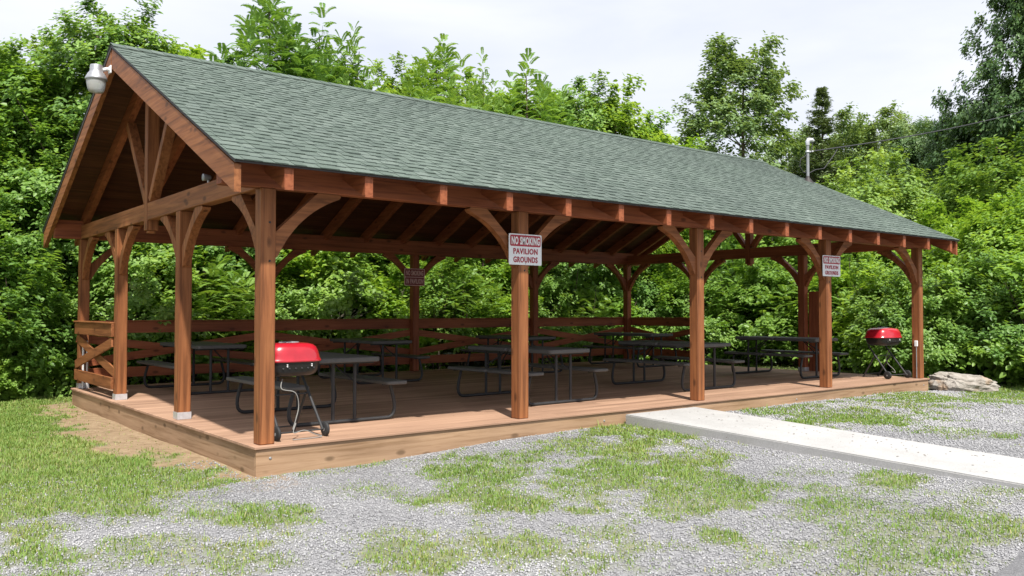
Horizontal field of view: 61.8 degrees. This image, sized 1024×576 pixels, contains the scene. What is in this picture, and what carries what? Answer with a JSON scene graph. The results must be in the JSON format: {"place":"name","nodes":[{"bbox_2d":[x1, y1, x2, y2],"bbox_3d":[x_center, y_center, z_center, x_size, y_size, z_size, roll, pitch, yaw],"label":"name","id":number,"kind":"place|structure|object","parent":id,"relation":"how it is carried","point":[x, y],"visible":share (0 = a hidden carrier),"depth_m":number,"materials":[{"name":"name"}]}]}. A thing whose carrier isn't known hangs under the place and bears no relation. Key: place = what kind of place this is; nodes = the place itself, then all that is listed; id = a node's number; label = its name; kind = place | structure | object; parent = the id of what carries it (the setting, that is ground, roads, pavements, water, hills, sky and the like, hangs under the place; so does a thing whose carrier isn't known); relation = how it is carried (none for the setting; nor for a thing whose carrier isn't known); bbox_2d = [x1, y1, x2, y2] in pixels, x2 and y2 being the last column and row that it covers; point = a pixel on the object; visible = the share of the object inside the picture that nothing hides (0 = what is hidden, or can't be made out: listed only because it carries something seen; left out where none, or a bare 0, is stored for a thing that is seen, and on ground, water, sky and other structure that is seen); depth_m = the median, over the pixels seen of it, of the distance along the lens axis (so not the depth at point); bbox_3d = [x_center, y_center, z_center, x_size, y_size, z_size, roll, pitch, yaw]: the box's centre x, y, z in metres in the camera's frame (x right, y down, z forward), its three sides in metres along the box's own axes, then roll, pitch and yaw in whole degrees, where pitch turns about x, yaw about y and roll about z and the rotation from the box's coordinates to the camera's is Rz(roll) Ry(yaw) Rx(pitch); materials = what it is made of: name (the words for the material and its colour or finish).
{"place":"outdoors","nodes":[
{"label":"outdoors","id":0,"kind":"place"},
{"bbox_2d":[0,0,1021,162],"label":"sky","id":1,"kind":"structure","parent":0,"point":[871,54],"materials":[{"name":"white"}]},
{"bbox_2d":[0,316,1023,575],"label":"ground","id":2,"kind":"structure","parent":0,"point":[110,436],"depth_m":6.32,"materials":[{"name":"grey gravel"}]},
{"bbox_2d":[0,352,27,398],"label":"weed","id":3,"kind":"object","parent":2,"relation":"on","point":[14,384],"visible":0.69,"depth_m":14.65,"materials":[{"name":"green plant"}]},
{"bbox_2d":[0,132,56,268],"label":"broadleaf tree","id":4,"kind":"object","parent":2,"relation":"on","point":[24,229],"visible":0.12,"depth_m":16.44,"materials":[{"name":"green plant"}]},
{"bbox_2d":[13,343,51,392],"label":"weed","id":5,"kind":"object","parent":2,"relation":"on","point":[46,381],"visible":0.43,"depth_m":15.11,"materials":[{"name":"green plant"}]},
{"bbox_2d":[0,248,69,397],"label":"shrub","id":6,"kind":"object","parent":2,"relation":"on","point":[7,326],"visible":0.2,"depth_m":14.98,"materials":[{"name":"green plant"}]},
{"bbox_2d":[0,186,77,363],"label":"shrub","id":7,"kind":"object","parent":2,"relation":"on","point":[41,264],"visible":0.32,"depth_m":15.03,"materials":[{"name":"green plant"}]},
{"bbox_2d":[0,50,97,292],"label":"broadleaf tree","id":8,"kind":"object","parent":2,"relation":"on","point":[8,126],"visible":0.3,"depth_m":17.18,"materials":[{"name":"green plant"}]},
{"bbox_2d":[0,266,97,400],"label":"shrub","id":9,"kind":"object","parent":2,"relation":"on","point":[66,362],"visible":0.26,"depth_m":15.14,"materials":[{"name":"green plant"}]},
{"bbox_2d":[0,33,101,252],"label":"broadleaf tree","id":10,"kind":"object","parent":2,"relation":"on","point":[36,46],"visible":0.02,"depth_m":18.56,"materials":[{"name":"green plant"}]},
{"bbox_2d":[0,105,113,380],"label":"broadleaf tree","id":11,"kind":"object","parent":2,"relation":"on","point":[44,130],"visible":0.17,"depth_m":16.86,"materials":[{"name":"green plant"}]},
{"bbox_2d":[0,227,141,395],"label":"shrub","id":12,"kind":"object","parent":2,"relation":"on","point":[31,315],"visible":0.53,"depth_m":14.88,"materials":[{"name":"green plant"}]},
{"bbox_2d":[19,241,226,396],"bbox_3d":[-7.640,0.479,16.405,4.324,3.354,3.344,0,-2,18],"label":"shrub","id":13,"kind":"object","parent":2,"relation":"on","point":[105,282],"visible":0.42,"depth_m":15.86,"materials":[{"name":"green plant"}]},
{"bbox_2d":[0,0,253,384],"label":"broadleaf tree","id":14,"kind":"object","parent":2,"relation":"on","point":[64,72],"visible":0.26,"depth_m":16.97,"materials":[{"name":"green plant"}]},
{"bbox_2d":[37,0,254,382],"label":"broadleaf tree","id":15,"kind":"object","parent":2,"relation":"on","point":[151,38],"visible":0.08,"depth_m":18.34,"materials":[{"name":"green plant"}]},
{"bbox_2d":[97,241,236,382],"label":"broadleaf tree","id":16,"kind":"object","parent":2,"relation":"on","point":[198,338],"visible":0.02,"depth_m":17.12,"materials":[{"name":"green plant"}]},
{"bbox_2d":[63,242,295,384],"bbox_3d":[-6.575,0.461,17.484,4.753,3.412,3.056,1,-2,-30],"label":"shrub","id":17,"kind":"object","parent":2,"relation":"on","point":[167,291],"visible":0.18,"depth_m":16.96,"materials":[{"name":"green plant"}]},
{"bbox_2d":[99,45,312,377],"bbox_3d":[-7.270,-1.719,19.389,4.497,7.836,5.181,-1,-2,43],"label":"broadleaf tree","id":18,"kind":"object","parent":2,"relation":"on","point":[197,56],"visible":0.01,"depth_m":19.21,"materials":[{"name":"green plant"}]},
{"bbox_2d":[172,250,278,378],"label":"feathery tree","id":19,"kind":"object","parent":2,"relation":"on","point":[203,294],"visible":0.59,"depth_m":17.39,"materials":[{"name":"green plant"}]},
{"bbox_2d":[161,52,364,376],"bbox_3d":[-6.458,-1.608,19.858,4.151,7.588,5.964,-1,-2,41],"label":"broadleaf tree","id":20,"kind":"object","parent":2,"relation":"on","point":[230,59],"visible":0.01,"depth_m":18.55,"materials":[{"name":"green plant"}]},
{"bbox_2d":[206,0,344,84],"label":"feathery tree","id":21,"kind":"object","parent":2,"relation":"on","point":[283,37],"visible":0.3,"depth_m":20.10,"materials":[{"name":"green plant"}]},
{"bbox_2d":[229,274,343,376],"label":"shrub","id":22,"kind":"object","parent":2,"relation":"on","point":[281,305],"visible":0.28,"depth_m":18.48,"materials":[{"name":"green plant"}]},
{"bbox_2d":[223,249,376,342],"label":"broadleaf tree","id":23,"kind":"object","parent":2,"relation":"on","point":[298,261],"visible":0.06,"depth_m":19.04,"materials":[{"name":"green plant"}]},
{"bbox_2d":[272,2,378,370],"bbox_3d":[-4.846,-2.463,21.265,3.355,9.425,3.283,0,-2,6],"label":"feathery tree","id":24,"kind":"object","parent":2,"relation":"on","point":[319,45],"visible":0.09,"depth_m":21.15,"materials":[{"name":"green plant"}]},
{"bbox_2d":[275,251,431,376],"bbox_3d":[-4.146,0.450,19.980,3.163,3.531,4.919,1,-2,-33],"label":"shrub","id":25,"kind":"object","parent":2,"relation":"on","point":[347,269],"visible":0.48,"depth_m":18.87,"materials":[{"name":"green plant"}]},
{"bbox_2d":[325,21,392,371],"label":"feathery tree","id":26,"kind":"object","parent":2,"relation":"on","point":[354,47],"visible":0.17,"depth_m":21.03,"materials":[{"name":"green plant"}]},
{"bbox_2d":[323,254,437,372],"bbox_3d":[-3.020,0.673,20.275,2.970,3.026,2.459,0,-2,-11],"label":"shrub","id":27,"kind":"object","parent":2,"relation":"on","point":[391,287],"visible":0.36,"depth_m":19.92,"materials":[{"name":"green plant"}]},
{"bbox_2d":[342,50,465,351],"bbox_3d":[-3.322,-2.177,23.822,5.186,8.983,4.036,1,-2,-44],"label":"broadleaf tree","id":28,"kind":"object","parent":2,"relation":"on","point":[390,85],"visible":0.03,"depth_m":23.46,"materials":[{"name":"green plant"}]},
{"bbox_2d":[362,253,479,354],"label":"broadleaf tree","id":29,"kind":"object","parent":2,"relation":"on","point":[405,259],"visible":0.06,"depth_m":21.56,"materials":[{"name":"green plant"}]},
{"bbox_2d":[345,257,502,370],"bbox_3d":[-1.945,0.550,21.178,3.361,3.371,4.346,-1,-2,30],"label":"shrub","id":30,"kind":"object","parent":2,"relation":"on","point":[437,287],"visible":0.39,"depth_m":20.85,"materials":[{"name":"green plant"}]},
{"bbox_2d":[388,33,492,367],"bbox_3d":[-1.896,-2.285,22.732,3.653,9.125,3.573,1,-2,-20],"label":"feathery tree","id":31,"kind":"object","parent":2,"relation":"on","point":[425,80],"visible":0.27,"depth_m":22.41,"materials":[{"name":"green plant"}]},
{"bbox_2d":[383,68,509,353],"bbox_3d":[-1.567,-2.170,25.587,5.726,9.105,3.985,0,-2,-9],"label":"broadleaf tree","id":32,"kind":"object","parent":2,"relation":"on","point":[469,74],"visible":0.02,"depth_m":25.56,"materials":[{"name":"green plant"}]},
{"bbox_2d":[409,256,510,364],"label":"broadleaf tree","id":33,"kind":"object","parent":2,"relation":"on","point":[479,261],"visible":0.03,"depth_m":23.49,"materials":[{"name":"green plant"}]},
{"bbox_2d":[423,260,510,365],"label":"shrub","id":34,"kind":"object","parent":2,"relation":"on","point":[454,285],"visible":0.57,"depth_m":21.43,"materials":[{"name":"green plant"}]},
{"bbox_2d":[465,47,507,365],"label":"feathery tree","id":35,"kind":"object","parent":2,"relation":"on","point":[500,102],"visible":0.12,"depth_m":23.65,"materials":[{"name":"green plant"}]},
{"bbox_2d":[42,42,958,476],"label":"picnic pavilion","id":36,"kind":"structure","parent":2,"relation":"on","point":[296,166],"depth_m":12.24,"materials":[{"name":"brown wood"}]},
{"bbox_2d":[85,64,111,93],"bbox_3d":[-5.245,-2.658,10.835,0.301,0.364,0.263,1,-2,-38],"label":"area light","id":37,"kind":"object","parent":36,"relation":"attached to","point":[96,78],"visible":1,"depth_m":10.75,"materials":[{"name":"white paint"}]},
{"bbox_2d":[136,341,253,394],"bbox_3d":[-5.001,1.265,13.794,1.510,0.746,1.860,1,-2,-39],"label":"picnic table","id":38,"kind":"object","parent":36,"relation":"on","point":[203,345],"visible":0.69,"depth_m":13.43,"materials":[{"name":"grey plastic"}]},
{"bbox_2d":[274,341,329,441],"bbox_3d":[-2.249,1.026,8.696,0.630,0.966,0.638,1,-2,-42],"label":"charcoal grill","id":39,"kind":"object","parent":36,"relation":"on","point":[297,358],"visible":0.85,"depth_m":8.59,"materials":[{"name":"red metal"}]},
{"bbox_2d":[226,351,406,426],"bbox_3d":[-2.381,1.172,10.308,1.510,0.746,1.860,1,-2,-38],"label":"picnic table","id":40,"kind":"object","parent":36,"relation":"on","point":[332,359],"visible":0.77,"depth_m":9.87,"materials":[{"name":"grey plastic"}]},
{"bbox_2d":[318,338,429,383],"bbox_3d":[-2.617,1.316,15.727,1.510,0.746,1.860,1,-2,-36],"label":"picnic table","id":41,"kind":"object","parent":36,"relation":"on","point":[382,342],"visible":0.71,"depth_m":15.40,"materials":[{"name":"grey plastic"}]},
{"bbox_2d":[461,335,562,372],"bbox_3d":[0.053,1.374,17.913,1.510,0.746,1.860,1,-2,-37],"label":"picnic table","id":42,"kind":"object","parent":36,"relation":"on","point":[531,339],"visible":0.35,"depth_m":17.61,"materials":[{"name":"grey plastic"}]},
{"bbox_2d":[509,233,541,265],"bbox_3d":[0.161,-0.455,10.144,0.500,0.365,0.014,1,-2,-38],"label":"no smoking sign","id":43,"kind":"object","parent":36,"relation":"attached to","point":[525,249],"visible":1,"depth_m":10.14,"materials":[{"name":"white metal"}]},
{"bbox_2d":[448,345,607,405],"bbox_3d":[0.210,1.227,12.367,1.510,0.746,1.860,1,-2,-40],"label":"picnic table","id":44,"kind":"object","parent":36,"relation":"on","point":[548,350],"visible":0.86,"depth_m":12.07,"materials":[{"name":"grey plastic"}]},
{"bbox_2d":[583,332,683,367],"bbox_3d":[2.823,1.431,20.052,1.510,0.746,1.860,1,-2,-38],"label":"picnic table","id":45,"kind":"object","parent":36,"relation":"on","point":[645,335],"visible":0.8,"depth_m":19.79,"materials":[{"name":"grey plastic"}]},
{"bbox_2d":[603,340,744,390],"bbox_3d":[2.708,1.282,14.430,1.510,0.746,1.860,1,-2,-38],"label":"picnic table","id":46,"kind":"object","parent":36,"relation":"on","point":[713,345],"visible":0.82,"depth_m":14.21,"materials":[{"name":"grey plastic"}]},
{"bbox_2d":[724,336,848,378],"bbox_3d":[5.396,1.347,16.898,1.510,0.746,1.860,1,-2,-38],"label":"picnic table","id":47,"kind":"object","parent":36,"relation":"on","point":[815,340],"visible":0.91,"depth_m":16.77,"materials":[{"name":"grey plastic"}]},
{"bbox_2d":[808,291,818,370],"bbox_3d":[6.424,0.911,18.047,0.175,1.676,0.260,1,-2,-38],"label":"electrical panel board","id":48,"kind":"object","parent":36,"relation":"on","point":[813,297],"visible":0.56,"depth_m":18.00,"materials":[{"name":"red wood"}]},
{"bbox_2d":[862,327,911,378],"bbox_3d":[7.108,1.228,16.297,0.693,0.966,0.678,1,-2,-30],"label":"charcoal grill","id":49,"kind":"object","parent":36,"relation":"on","point":[884,336],"visible":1,"depth_m":16.16,"materials":[{"name":"red metal"}]},
{"bbox_2d":[453,78,568,335],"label":"broadleaf tree","id":50,"kind":"object","parent":2,"relation":"on","point":[497,271],"visible":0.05,"depth_m":23.70,"materials":[{"name":"green plant"}]},
{"bbox_2d":[0,358,1023,575],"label":"grass","id":51,"kind":"structure","parent":2,"relation":"on","point":[23,414],"depth_m":7.35,"materials":[{"name":"green plant"}]},
{"bbox_2d":[473,280,550,365],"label":"shrub","id":52,"kind":"object","parent":2,"relation":"on","point":[507,311],"visible":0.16,"depth_m":22.33,"materials":[{"name":"green plant"}]},
{"bbox_2d":[481,48,579,299],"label":"feathery tree","id":53,"kind":"object","parent":2,"relation":"on","point":[545,95],"visible":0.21,"depth_m":23.95,"materials":[{"name":"green plant"}]},
{"bbox_2d":[473,260,591,346],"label":"tree","id":54,"kind":"object","parent":2,"relation":"on","point":[550,276],"visible":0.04,"depth_m":23.76,"materials":[{"name":"green plant"}]},
{"bbox_2d":[492,266,601,363],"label":"shrub","id":55,"kind":"object","parent":2,"relation":"on","point":[559,303],"visible":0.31,"depth_m":23.04,"materials":[{"name":"green plant"}]},
{"bbox_2d":[551,278,622,361],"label":"shrub","id":56,"kind":"object","parent":2,"relation":"on","point":[581,293],"visible":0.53,"depth_m":23.77,"materials":[{"name":"green plant"}]},
{"bbox_2d":[522,75,684,361],"bbox_3d":[1.932,-1.944,25.572,4.763,8.706,6.843,-1,-2,39],"label":"broadleaf tree","id":57,"kind":"object","parent":2,"relation":"on","point":[575,273],"visible":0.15,"depth_m":24.57,"materials":[{"name":"green plant"}]},
{"bbox_2d":[581,275,649,361],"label":"shrub","id":58,"kind":"object","parent":2,"relation":"on","point":[618,306],"visible":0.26,"depth_m":24.55,"materials":[{"name":"green plant"}]},
{"bbox_2d":[564,69,683,355],"bbox_3d":[2.699,-2.179,26.430,6.638,9.198,5.166,1,-2,-21],"label":"broadleaf tree","id":59,"kind":"object","parent":2,"relation":"on","point":[621,116],"visible":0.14,"depth_m":25.90,"materials":[{"name":"green plant"}]},
{"bbox_2d":[593,271,705,359],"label":"shrub","id":60,"kind":"object","parent":2,"relation":"on","point":[645,293],"visible":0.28,"depth_m":25.09,"materials":[{"name":"green plant"}]},
{"bbox_2d":[588,107,713,359],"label":"broadleaf tree","id":61,"kind":"object","parent":2,"relation":"on","point":[690,142],"visible":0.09,"depth_m":27.00,"materials":[{"name":"green plant"}]},
{"bbox_2d":[637,266,752,364],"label":"shrub","id":62,"kind":"object","parent":2,"relation":"on","point":[675,292],"visible":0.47,"depth_m":25.02,"materials":[{"name":"green plant"}]},
{"bbox_2d":[650,264,752,363],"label":"shrub","id":63,"kind":"object","parent":2,"relation":"on","point":[721,338],"visible":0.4,"depth_m":24.45,"materials":[{"name":"green plant"}]},
{"bbox_2d":[704,265,775,363],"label":"shrub","id":64,"kind":"object","parent":2,"relation":"on","point":[733,303],"visible":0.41,"depth_m":24.57,"materials":[{"name":"green plant"}]},
{"bbox_2d":[671,30,815,238],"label":"broadleaf tree","id":65,"kind":"object","parent":2,"relation":"on","point":[759,101],"visible":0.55,"depth_m":41.51,"materials":[{"name":"green plant"}]},
{"bbox_2d":[705,235,796,359],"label":"shrub","id":66,"kind":"object","parent":2,"relation":"on","point":[766,265],"visible":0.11,"depth_m":25.69,"materials":[{"name":"green plant"}]},
{"bbox_2d":[704,257,809,366],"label":"shrub","id":67,"kind":"object","parent":2,"relation":"on","point":[760,280],"visible":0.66,"depth_m":24.12,"materials":[{"name":"green plant"}]},
{"bbox_2d":[707,233,812,357],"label":"young tree","id":68,"kind":"object","parent":2,"relation":"on","point":[732,239],"visible":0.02,"depth_m":26.32,"materials":[{"name":"green plant"}]},
{"bbox_2d":[764,123,816,179],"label":"broadleaf tree","id":69,"kind":"object","parent":2,"relation":"on","point":[799,133],"visible":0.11,"depth_m":46.90,"materials":[{"name":"green plant"}]},
{"bbox_2d":[752,270,835,365],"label":"shrub","id":70,"kind":"object","parent":2,"relation":"on","point":[784,288],"visible":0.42,"depth_m":23.82,"materials":[{"name":"green plant"}]},
{"bbox_2d":[778,86,861,270],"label":"conifer","id":71,"kind":"object","parent":2,"relation":"on","point":[821,123],"visible":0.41,"depth_m":44.01,"materials":[{"name":"green plant"}]},
{"bbox_2d":[774,255,878,369],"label":"shrub","id":72,"kind":"object","parent":2,"relation":"on","point":[835,282],"visible":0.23,"depth_m":23.15,"materials":[{"name":"green plant"}]},
{"bbox_2d":[808,273,870,368],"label":"shrub","id":73,"kind":"object","parent":2,"relation":"on","point":[842,294],"visible":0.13,"depth_m":22.68,"materials":[{"name":"green plant"}]},
{"bbox_2d":[817,101,902,183],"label":"broadleaf tree","id":74,"kind":"object","parent":2,"relation":"on","point":[859,133],"visible":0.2,"depth_m":45.46,"materials":[{"name":"green plant"}]},
{"bbox_2d":[816,166,909,264],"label":"young tree","id":75,"kind":"object","parent":2,"relation":"on","point":[878,197],"visible":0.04,"depth_m":31.35,"materials":[{"name":"green plant"}]},
{"bbox_2d":[826,141,918,205],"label":"young tree","id":76,"kind":"object","parent":2,"relation":"on","point":[891,164],"visible":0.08,"depth_m":36.93,"materials":[{"name":"green plant"}]},
{"bbox_2d":[832,252,926,375],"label":"shrub","id":77,"kind":"object","parent":2,"relation":"on","point":[866,287],"visible":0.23,"depth_m":20.72,"materials":[{"name":"green plant"}]},
{"bbox_2d":[831,216,933,356],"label":"young tree","id":78,"kind":"object","parent":2,"relation":"on","point":[879,259],"visible":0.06,"depth_m":23.04,"materials":[{"name":"green plant"}]},
{"bbox_2d":[839,261,948,374],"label":"shrub","id":79,"kind":"object","parent":2,"relation":"on","point":[873,311],"visible":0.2,"depth_m":20.03,"materials":[{"name":"green plant"}]},
{"bbox_2d":[873,100,915,155],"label":"broadleaf tree","id":80,"kind":"object","parent":2,"relation":"on","point":[891,112],"visible":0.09,"depth_m":48.42,"materials":[{"name":"green plant"}]},
{"bbox_2d":[846,146,946,221],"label":"young tree","id":81,"kind":"object","parent":2,"relation":"on","point":[911,192],"visible":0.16,"depth_m":32.38,"materials":[{"name":"green plant"}]},
{"bbox_2d":[864,111,932,158],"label":"broadleaf tree","id":82,"kind":"object","parent":2,"relation":"on","point":[885,125],"visible":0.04,"depth_m":46.95,"materials":[{"name":"green plant"}]},
{"bbox_2d":[869,121,940,187],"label":"broadleaf tree","id":83,"kind":"object","parent":2,"relation":"on","point":[911,145],"visible":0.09,"depth_m":42.55,"materials":[{"name":"green plant"}]},
{"bbox_2d":[846,265,976,375],"bbox_3d":[9.058,0.800,19.092,2.773,2.781,3.586,-1,-2,44],"label":"shrub","id":84,"kind":"object","parent":2,"relation":"on","point":[938,356],"visible":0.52,"depth_m":18.43,"materials":[{"name":"green plant"}]},
{"bbox_2d":[857,264,990,377],"bbox_3d":[9.211,0.839,18.986,2.626,2.675,2.174,-1,-2,35],"label":"shrub","id":85,"kind":"object","parent":2,"relation":"on","point":[974,359],"visible":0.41,"depth_m":18.53,"materials":[{"name":"green plant"}]},
{"bbox_2d":[882,165,975,223],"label":"young tree","id":86,"kind":"object","parent":2,"relation":"on","point":[901,183],"visible":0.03,"depth_m":33.79,"materials":[{"name":"green plant"}]},
{"bbox_2d":[842,246,1020,382],"bbox_3d":[9.675,0.648,19.210,4.373,3.139,2.812,0,-2,13],"label":"shrub","id":87,"kind":"object","parent":2,"relation":"on","point":[957,289],"visible":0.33,"depth_m":18.55,"materials":[{"name":"green plant"}]},
{"bbox_2d":[871,224,1002,318],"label":"young tree","id":88,"kind":"object","parent":2,"relation":"on","point":[924,268],"visible":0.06,"depth_m":21.03,"materials":[{"name":"green plant"}]},
{"bbox_2d":[882,194,1000,272],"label":"young tree","id":89,"kind":"object","parent":2,"relation":"on","point":[940,220],"visible":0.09,"depth_m":23.51,"materials":[{"name":"green plant"}]},
{"bbox_2d":[911,93,997,189],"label":"oak tree","id":90,"kind":"object","parent":2,"relation":"on","point":[928,146],"visible":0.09,"depth_m":37.06,"materials":[{"name":"green plant"}]},
{"bbox_2d":[928,371,999,391],"bbox_3d":[8.679,1.857,16.436,1.343,0.493,0.774,0,-2,-2],"label":"boulder","id":91,"kind":"object","parent":2,"relation":"on","point":[947,381],"visible":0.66,"depth_m":16.16,"materials":[{"name":"beige stone"}]},
{"bbox_2d":[905,121,1023,227],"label":"young tree","id":92,"kind":"object","parent":2,"relation":"on","point":[958,171],"visible":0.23,"depth_m":30.72,"materials":[{"name":"green plant"}]},
{"bbox_2d":[917,0,1023,199],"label":"oak tree","id":93,"kind":"object","parent":2,"relation":"on","point":[990,67],"visible":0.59,"depth_m":33.37,"materials":[{"name":"green plant"}]},
{"bbox_2d":[922,198,1023,340],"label":"young tree","id":94,"kind":"object","parent":2,"relation":"on","point":[977,233],"visible":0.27,"depth_m":20.15,"materials":[{"name":"green plant"}]},
{"bbox_2d":[934,83,1014,188],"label":"oak tree","id":95,"kind":"object","parent":2,"relation":"on","point":[957,135],"visible":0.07,"depth_m":35.84,"materials":[{"name":"green plant"}]},
{"bbox_2d":[926,247,1023,384],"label":"shrub","id":96,"kind":"object","parent":2,"relation":"on","point":[1014,331],"visible":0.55,"depth_m":17.96,"materials":[{"name":"green plant"}]},
{"bbox_2d":[949,289,1023,386],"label":"shrub","id":97,"kind":"object","parent":2,"relation":"on","point":[971,347],"visible":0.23,"depth_m":17.66,"materials":[{"name":"green plant"}]},
{"bbox_2d":[961,181,1023,220],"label":"young tree","id":98,"kind":"object","parent":2,"relation":"on","point":[996,203],"visible":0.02,"depth_m":23.83,"materials":[{"name":"green plant"}]},
{"bbox_2d":[981,251,1023,386],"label":"shrub","id":99,"kind":"object","parent":2,"relation":"on","point":[1007,366],"visible":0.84,"depth_m":17.47,"materials":[{"name":"green plant"}]},
{"bbox_2d":[983,192,1023,339],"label":"young tree","id":100,"kind":"object","parent":2,"relation":"on","point":[1019,201],"visible":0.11,"depth_m":19.95,"materials":[{"name":"green plant"}]},
{"bbox_2d":[0,382,1023,575],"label":"gravel","id":101,"kind":"structure","parent":0,"point":[1001,418],"depth_m":6.54,"materials":[{"name":"grey gravel"}]},
{"bbox_2d":[626,407,1023,489],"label":"path","id":102,"kind":"structure","parent":0,"point":[895,454],"depth_m":8.99,"materials":[{"name":"concrete"}]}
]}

